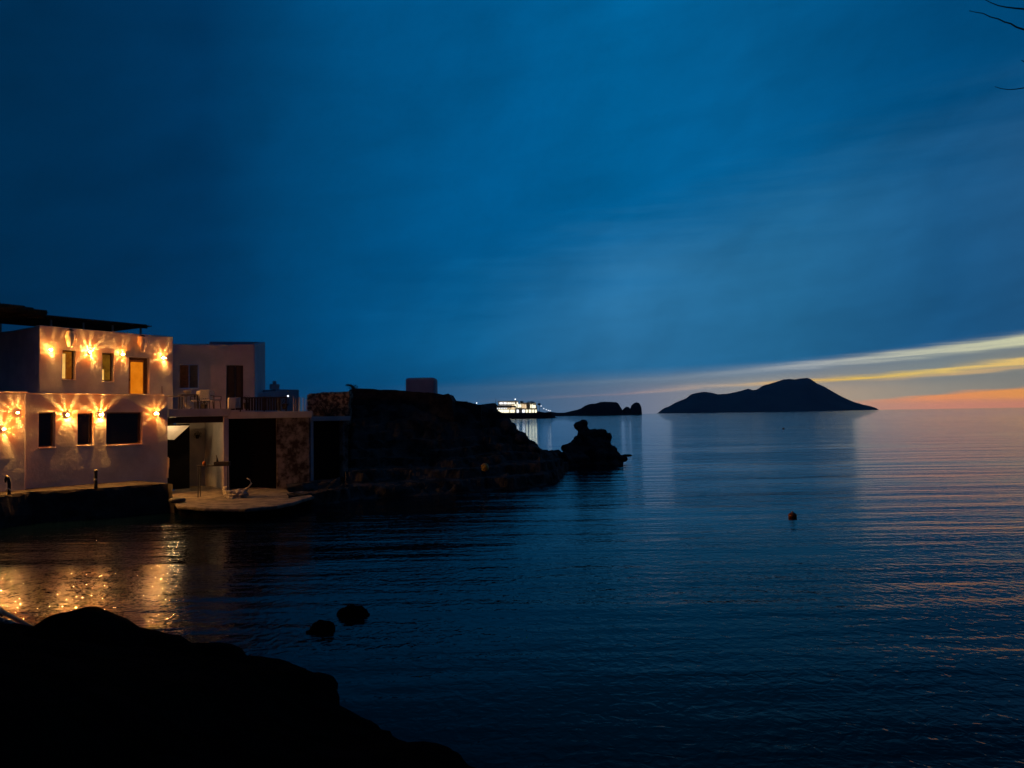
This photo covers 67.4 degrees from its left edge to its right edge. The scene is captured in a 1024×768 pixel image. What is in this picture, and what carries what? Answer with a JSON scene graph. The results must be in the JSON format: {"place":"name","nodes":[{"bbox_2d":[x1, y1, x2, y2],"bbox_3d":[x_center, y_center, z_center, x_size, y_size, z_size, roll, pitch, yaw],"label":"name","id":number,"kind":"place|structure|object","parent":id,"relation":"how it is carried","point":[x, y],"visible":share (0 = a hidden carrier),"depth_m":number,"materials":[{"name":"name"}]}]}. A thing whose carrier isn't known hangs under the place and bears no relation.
{"place":"outdoors","nodes":[
{"label":"outdoors","id":0,"kind":"place"},
{"bbox_2d":[0,481,173,527],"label":"quay","id":1,"kind":"structure","parent":0,"point":[63,503],"depth_m":28.64,"materials":[{"name":"concrete"}]},
{"bbox_2d":[4,475,11,494],"bbox_3d":[-17.626,3.528,26.874,0.289,0.683,0.140,-1,-2,0],"label":"mooring post","id":2,"kind":"object","parent":1,"relation":"on","point":[7,480],"visible":1,"depth_m":26.85,"materials":[{"name":"grey metal"}]},
{"bbox_2d":[0,325,172,491],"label":"white house","id":3,"kind":"structure","parent":1,"relation":"on","point":[45,442],"depth_m":32.41,"materials":[{"name":"paint"}]},
{"bbox_2d":[38,412,55,448],"bbox_3d":[-17.958,1.787,29.585,0.300,1.396,0.628,-3,-3,38],"label":"window","id":4,"kind":"structure","parent":3,"relation":"in","point":[45,418],"depth_m":29.69,"materials":[{"name":"black glass"}]},
{"bbox_2d":[62,350,75,380],"bbox_3d":[-20.071,-0.831,34.696,0.300,1.385,0.633,-2,-3,33],"label":"window","id":5,"kind":"structure","parent":3,"relation":"in","point":[68,354],"depth_m":34.84,"materials":[{"name":"paint"}]},
{"bbox_2d":[65,329,76,346],"bbox_3d":[-19.867,-2.068,34.578,0.400,0.800,0.473,-1,-2,0],"label":"jug","id":6,"kind":"object","parent":3,"relation":"attached to","point":[70,337],"visible":1,"depth_m":34.42,"materials":[{"name":"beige ceramic"}]},
{"bbox_2d":[0,303,151,333],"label":"pergola","id":7,"kind":"object","parent":3,"relation":"on","point":[11,314],"visible":0.91,"depth_m":35.72,"materials":[{"name":"brown wood"}]},
{"bbox_2d":[77,413,93,446],"bbox_3d":[-17.084,1.832,30.687,0.300,1.324,0.648,-3,-3,38],"label":"window","id":8,"kind":"structure","parent":3,"relation":"in","point":[83,419],"depth_m":30.78,"materials":[{"name":"black glass"}]},
{"bbox_2d":[102,353,114,381],"bbox_3d":[-19.098,-0.761,36.205,0.300,1.374,0.607,-2,-3,33],"label":"window","id":9,"kind":"structure","parent":3,"relation":"in","point":[106,358],"depth_m":36.32,"materials":[{"name":"paint"}]},
{"bbox_2d":[105,412,142,446],"bbox_3d":[-16.129,1.867,31.892,0.300,1.393,1.528,-3,-3,38],"label":"window","id":10,"kind":"structure","parent":3,"relation":"in","point":[122,428],"depth_m":31.97,"materials":[{"name":"black glass"}]},
{"bbox_2d":[129,357,146,393],"bbox_3d":[-18.322,-0.176,37.522,0.120,2.220,1.026,-2,-3,33],"label":"door","id":11,"kind":"structure","parent":3,"relation":"in","point":[137,367],"depth_m":37.57,"materials":[{"name":"brown wood"}]},
{"bbox_2d":[137,335,147,351],"bbox_3d":[-18.024,-1.986,37.442,0.400,0.800,0.473,-1,-2,0],"label":"jug","id":12,"kind":"object","parent":3,"relation":"attached to","point":[142,344],"visible":1,"depth_m":37.28,"materials":[{"name":"orange ceramic"}]},
{"bbox_2d":[94,469,97,487],"bbox_3d":[-15.675,3.572,28.924,0.150,0.700,0.143,-1,-2,0],"label":"mooring post","id":13,"kind":"object","parent":1,"relation":"on","point":[96,478],"visible":1,"depth_m":28.88,"materials":[{"name":"grey metal"}]},
{"bbox_2d":[168,497,185,502],"bbox_3d":[-12.901,4.476,29.590,0.620,0.180,0.620,-1,-2,0],"label":"tyre","id":14,"kind":"object","parent":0,"point":[177,500],"visible":1,"depth_m":29.38,"materials":[{"name":"black rubber"}]},
{"bbox_2d":[214,461,230,464],"bbox_3d":[-11.996,3.281,31.794,0.620,0.140,0.300,-1,-2,-9],"label":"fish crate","id":15,"kind":"object","parent":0,"point":[223,463],"visible":1,"depth_m":31.66,"materials":[{"name":"brown wood"}]},
{"bbox_2d":[0,614,474,767],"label":"shore","id":16,"kind":"structure","parent":0,"point":[72,704],"depth_m":6.43,"materials":[{"name":"black stone"}]},
{"bbox_2d":[0,608,31,625],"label":"driftwood stick","id":17,"kind":"object","parent":16,"relation":"on","point":[9,615],"visible":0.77,"depth_m":11.80,"materials":[{"name":"brown wood"}]},
{"bbox_2d":[0,607,33,625],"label":"pebbles","id":18,"kind":"object","parent":16,"relation":"on","point":[5,620],"visible":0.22,"depth_m":13.41,"materials":[{"name":"brown stone"}]},
{"bbox_2d":[23,606,144,646],"bbox_3d":[-5.517,4.000,9.848,1.983,2.222,1.776,-1,-2,0],"label":"boulder","id":19,"kind":"object","parent":16,"relation":"on","point":[94,624],"visible":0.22,"depth_m":9.61,"materials":[{"name":"black stone"}]},
{"bbox_2d":[140,627,199,654],"bbox_3d":[-5.042,4.073,10.257,1.942,1.632,1.626,-1,-2,0],"label":"boulder","id":20,"kind":"object","parent":16,"relation":"on","point":[159,640],"visible":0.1,"depth_m":10.20,"materials":[{"name":"black stone"}]},
{"bbox_2d":[193,642,250,662],"bbox_3d":[-4.461,4.275,10.572,1.942,1.273,1.698,-1,-2,0],"label":"boulder","id":21,"kind":"object","parent":16,"relation":"on","point":[230,652],"visible":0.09,"depth_m":10.73,"materials":[{"name":"black stone"}]},
{"bbox_2d":[268,665,339,704],"bbox_3d":[-2.900,4.118,9.439,1.597,1.154,1.768,-1,-2,0],"label":"boulder","id":22,"kind":"object","parent":16,"relation":"on","point":[321,686],"visible":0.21,"depth_m":9.48,"materials":[{"name":"black stone"}]},
{"bbox_2d":[969,0,1023,89],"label":"tree","id":23,"kind":"object","parent":16,"relation":"on","point":[1007,23],"visible":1,"depth_m":5.10,"materials":[{"name":"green plant"}]},
{"bbox_2d":[286,402,569,506],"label":"cliff","id":24,"kind":"structure","parent":0,"point":[400,450],"depth_m":41.12,"materials":[{"name":"black stone"}]},
{"bbox_2d":[307,391,352,447],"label":"rubble wall","id":25,"kind":"structure","parent":24,"relation":"on","point":[344,400],"depth_m":42.31,"materials":[{"name":"stone"}]},
{"bbox_2d":[349,388,455,421],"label":"stone building","id":26,"kind":"structure","parent":24,"relation":"on","point":[440,405],"depth_m":45.00,"materials":[{"name":"black stone"}]},
{"bbox_2d":[345,384,357,388],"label":"shrub","id":27,"kind":"object","parent":26,"relation":"on","point":[351,386],"visible":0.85,"depth_m":45.41,"materials":[{"name":"green plant"}]},
{"bbox_2d":[406,378,437,392],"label":"water tank","id":28,"kind":"object","parent":26,"relation":"on","point":[430,385],"visible":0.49,"depth_m":47.24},
{"bbox_2d":[455,401,481,420],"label":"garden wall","id":29,"kind":"structure","parent":24,"relation":"on","point":[476,410],"depth_m":46.48,"materials":[{"name":"stone"}]},
{"bbox_2d":[481,463,488,471],"bbox_3d":[-1.350,4.138,38.067,0.397,0.425,0.406,-1,-2,0],"label":"buoy","id":30,"kind":"object","parent":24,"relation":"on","point":[484,467],"visible":1,"depth_m":37.93,"materials":[{"name":"orange plastic"}]},
{"bbox_2d":[498,419,515,435],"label":"rock","id":31,"kind":"object","parent":24,"relation":"on","point":[506,425],"visible":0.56,"depth_m":46.42,"materials":[{"name":"black stone"}]},
{"bbox_2d":[514,432,528,443],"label":"rock","id":32,"kind":"object","parent":24,"relation":"on","point":[521,438],"visible":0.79,"depth_m":46.05,"materials":[{"name":"black stone"}]},
{"bbox_2d":[526,444,541,452],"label":"rock","id":33,"kind":"object","parent":24,"relation":"on","point":[532,448],"visible":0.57,"depth_m":45.44,"materials":[{"name":"black stone"}]},
{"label":"slipway","id":34,"kind":"structure","parent":24,"relation":"on","visible":0},
{"bbox_2d":[310,416,350,481],"bbox_3d":[-10.998,3.435,39.104,6.600,3.500,2.220,-3,-3,45],"label":"boathouse","id":35,"kind":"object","parent":34,"relation":"on","point":[328,447],"visible":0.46,"depth_m":37.12,"materials":[{"name":"paint"}]},
{"bbox_2d":[313,421,339,479],"bbox_3d":[-9.057,3.431,37.046,0.150,3.277,1.610,-3,-3,45],"label":"door leaf","id":36,"kind":"structure","parent":35,"relation":"in","point":[325,433],"depth_m":37.06,"materials":[{"name":"black paint"}]},
{"bbox_2d":[0,408,1023,767],"bbox_3d":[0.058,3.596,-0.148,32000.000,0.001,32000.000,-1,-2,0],"label":"sea","id":37,"kind":"structure","parent":0,"point":[678,590],"depth_m":15.66,"materials":[{"name":"liquid"}]},
{"bbox_2d":[174,500,310,520],"bbox_3d":[-11.592,5.221,32.618,5.065,0.818,11.131,0,-3,-28],"label":"jetty base","id":38,"kind":"object","parent":37,"relation":"in","point":[243,516],"visible":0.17,"depth_m":28.03,"materials":[{"name":"concrete"}]},
{"bbox_2d":[173,486,313,511],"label":"jetty","id":39,"kind":"object","parent":38,"relation":"on","point":[212,499],"visible":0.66,"depth_m":30.18,"materials":[{"name":"concrete"}]},
{"bbox_2d":[167,409,230,489],"bbox_3d":[-16.828,3.201,38.078,3.466,3.770,10.120,1,-3,-34],"label":"boathouse","id":40,"kind":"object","parent":39,"relation":"on","point":[188,452],"visible":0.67,"depth_m":35.67,"materials":[{"name":"paint"}]},
{"bbox_2d":[167,396,187,408],"bbox_3d":[-15.048,0.831,34.305,0.950,0.601,0.600,1,-3,-34],"label":"table","id":41,"kind":"object","parent":40,"relation":"on","point":[183,399],"visible":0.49,"depth_m":34.31,"materials":[{"name":"brown wood"}]},
{"bbox_2d":[167,424,189,488],"bbox_3d":[-15.845,3.360,35.388,1.853,3.000,0.050,1,-3,-34],"label":"door leaf","id":42,"kind":"structure","parent":40,"relation":"in","point":[178,449],"depth_m":35.65,"materials":[{"name":"black paint"}]},
{"bbox_2d":[178,394,198,408],"bbox_3d":[-15.338,0.862,36.405,0.800,0.721,0.700,1,-3,-34],"label":"table","id":43,"kind":"object","parent":40,"relation":"on","point":[188,395],"visible":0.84,"depth_m":36.34,"materials":[{"name":"brown wood"}]},
{"bbox_2d":[185,401,192,407],"bbox_3d":[-14.562,0.939,34.606,0.336,0.309,0.349,-1,-2,0],"label":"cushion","id":44,"kind":"object","parent":40,"relation":"on","point":[189,404],"visible":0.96,"depth_m":34.49,"materials":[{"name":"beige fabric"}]},
{"bbox_2d":[190,391,204,408],"bbox_3d":[-14.982,0.775,36.620,0.532,0.902,0.477,-2,-2,17],"label":"chair","id":45,"kind":"object","parent":40,"relation":"on","point":[197,392],"visible":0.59,"depth_m":36.73,"materials":[{"name":"brown wood"}]},
{"bbox_2d":[199,398,207,408],"bbox_3d":[-15.488,0.989,38.588,0.426,0.649,0.468,1,-3,-33],"label":"potted plant","id":46,"kind":"object","parent":40,"relation":"on","point":[202,405],"visible":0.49,"depth_m":38.51,"materials":[{"name":"green plant"}]},
{"bbox_2d":[199,390,213,408],"bbox_3d":[-14.149,0.720,35.599,0.532,0.902,0.477,-1,-2,2],"label":"chair","id":47,"kind":"object","parent":40,"relation":"on","point":[203,394],"visible":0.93,"depth_m":35.38,"materials":[{"name":"beige fabric"}]},
{"bbox_2d":[206,391,220,408],"bbox_3d":[-14.215,0.762,36.613,0.477,0.902,0.532,-2,-3,21],"label":"chair","id":48,"kind":"object","parent":40,"relation":"on","point":[212,393],"visible":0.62,"depth_m":36.67,"materials":[{"name":"brown wood"}]},
{"bbox_2d":[173,342,264,411],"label":"neighbour house","id":49,"kind":"structure","parent":40,"relation":"on","point":[225,371],"depth_m":40.94,"materials":[{"name":"paint"}]},
{"bbox_2d":[227,366,234,409],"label":"door leaf","id":50,"kind":"structure","parent":49,"relation":"in","point":[230,369],"depth_m":41.12,"materials":[{"name":"brown wood"}]},
{"bbox_2d":[236,366,242,409],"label":"door leaf","id":51,"kind":"structure","parent":49,"relation":"in","point":[239,369],"depth_m":41.21,"materials":[{"name":"brown wood"}]},
{"bbox_2d":[228,397,235,408],"bbox_3d":[-12.710,0.858,34.853,0.330,0.515,0.330,0,-3,-29],"label":"planter box","id":52,"kind":"object","parent":40,"relation":"on","point":[231,402],"visible":1,"depth_m":34.70,"materials":[{"name":"paint"}]},
{"bbox_2d":[197,464,230,496],"bbox_3d":[-12.325,4.006,31.765,1.250,1.300,0.450,-1,-2,-9],"label":"table","id":53,"kind":"object","parent":39,"relation":"on","point":[198,466],"visible":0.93,"depth_m":31.66,"materials":[{"name":"brown wood"}]},
{"bbox_2d":[223,488,248,498],"bbox_3d":[-11.179,4.480,31.177,1.028,0.484,0.754,-1,-2,0],"label":"net heap","id":54,"kind":"object","parent":39,"relation":"on","point":[236,495],"visible":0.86,"depth_m":30.96,"materials":[{"name":"fabric"}]},
{"bbox_2d":[228,411,312,488],"bbox_3d":[-12.627,3.327,39.602,3.811,3.731,9.100,0,-2,-19],"label":"boathouse","id":55,"kind":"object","parent":39,"relation":"on","point":[269,449],"visible":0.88,"depth_m":35.70,"materials":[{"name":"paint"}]},
{"bbox_2d":[229,418,275,488],"bbox_3d":[-11.882,3.258,35.793,2.688,3.310,0.100,0,-2,-19],"label":"door leaf","id":56,"kind":"structure","parent":55,"relation":"in","point":[252,441],"depth_m":35.68,"materials":[{"name":"black paint"}]},
{"bbox_2d":[240,396,286,411],"bbox_3d":[-11.502,0.929,35.532,2.074,0.690,0.070,0,-2,-19],"label":"railing","id":57,"kind":"object","parent":55,"relation":"on","point":[266,403],"visible":1,"depth_m":35.51,"materials":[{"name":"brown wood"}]},
{"bbox_2d":[236,397,240,407],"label":"pillar","id":58,"kind":"structure","parent":57,"relation":"attached to","point":[238,402],"depth_m":35.06,"materials":[{"name":"paint"}]},
{"bbox_2d":[235,381,298,411],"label":"railing","id":59,"kind":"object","parent":55,"relation":"on","point":[275,391],"depth_m":44.93,"materials":[{"name":"black metal"}]},
{"bbox_2d":[306,619,335,634],"bbox_3d":[-3.216,4.323,13.017,0.535,0.605,0.581,1,-3,-33],"label":"rock","id":60,"kind":"object","parent":37,"relation":"in","point":[321,627],"visible":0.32,"depth_m":12.95,"materials":[{"name":"black stone"}]},
{"bbox_2d":[337,604,369,618],"bbox_3d":[-2.894,4.248,14.030,0.622,0.478,0.504,-1,-2,0],"label":"rock","id":61,"kind":"object","parent":37,"relation":"in","point":[352,611],"visible":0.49,"depth_m":13.91,"materials":[{"name":"black stone"}]},
{"bbox_2d":[497,401,536,412],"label":"ship","id":62,"kind":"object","parent":37,"relation":"on","point":[509,407],"depth_m":899.52,"materials":[{"name":"white metal"}]},
{"bbox_2d":[544,420,627,466],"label":"sea stack","id":63,"kind":"object","parent":37,"relation":"in","point":[586,446],"visible":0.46,"depth_m":54.09,"materials":[{"name":"black stone"}]},
{"bbox_2d":[545,402,641,415],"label":"headland","id":64,"kind":"structure","parent":37,"relation":"in","point":[607,408],"depth_m":2164.90,"materials":[{"name":"black stone"}]},
{"bbox_2d":[788,511,796,517],"bbox_3d":[9.529,4.453,26.088,0.290,0.268,0.290,-1,-2,0],"label":"buoy","id":65,"kind":"object","parent":37,"relation":"on","point":[791,514],"visible":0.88,"depth_m":25.99,"materials":[{"name":"red plastic"}]},
{"bbox_2d":[0,0,1023,413],"label":"sky","id":66,"kind":"structure","parent":0,"point":[563,206],"materials":[{"name":"blue"}]},
{"bbox_2d":[481,403,555,417],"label":"shore","id":67,"kind":"structure","parent":0,"point":[491,406],"depth_m":912.70,"materials":[{"name":"black stone"}]},
{"bbox_2d":[505,413,551,418],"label":"ship hull","id":68,"kind":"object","parent":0,"point":[526,415],"depth_m":866.25,"materials":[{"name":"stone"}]},
{"bbox_2d":[658,378,877,412],"bbox_3d":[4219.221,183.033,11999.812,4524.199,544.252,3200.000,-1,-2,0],"label":"island","id":69,"kind":"structure","parent":0,"point":[804,394],"depth_m":11061.43,"materials":[{"name":"black stone"}]}
]}

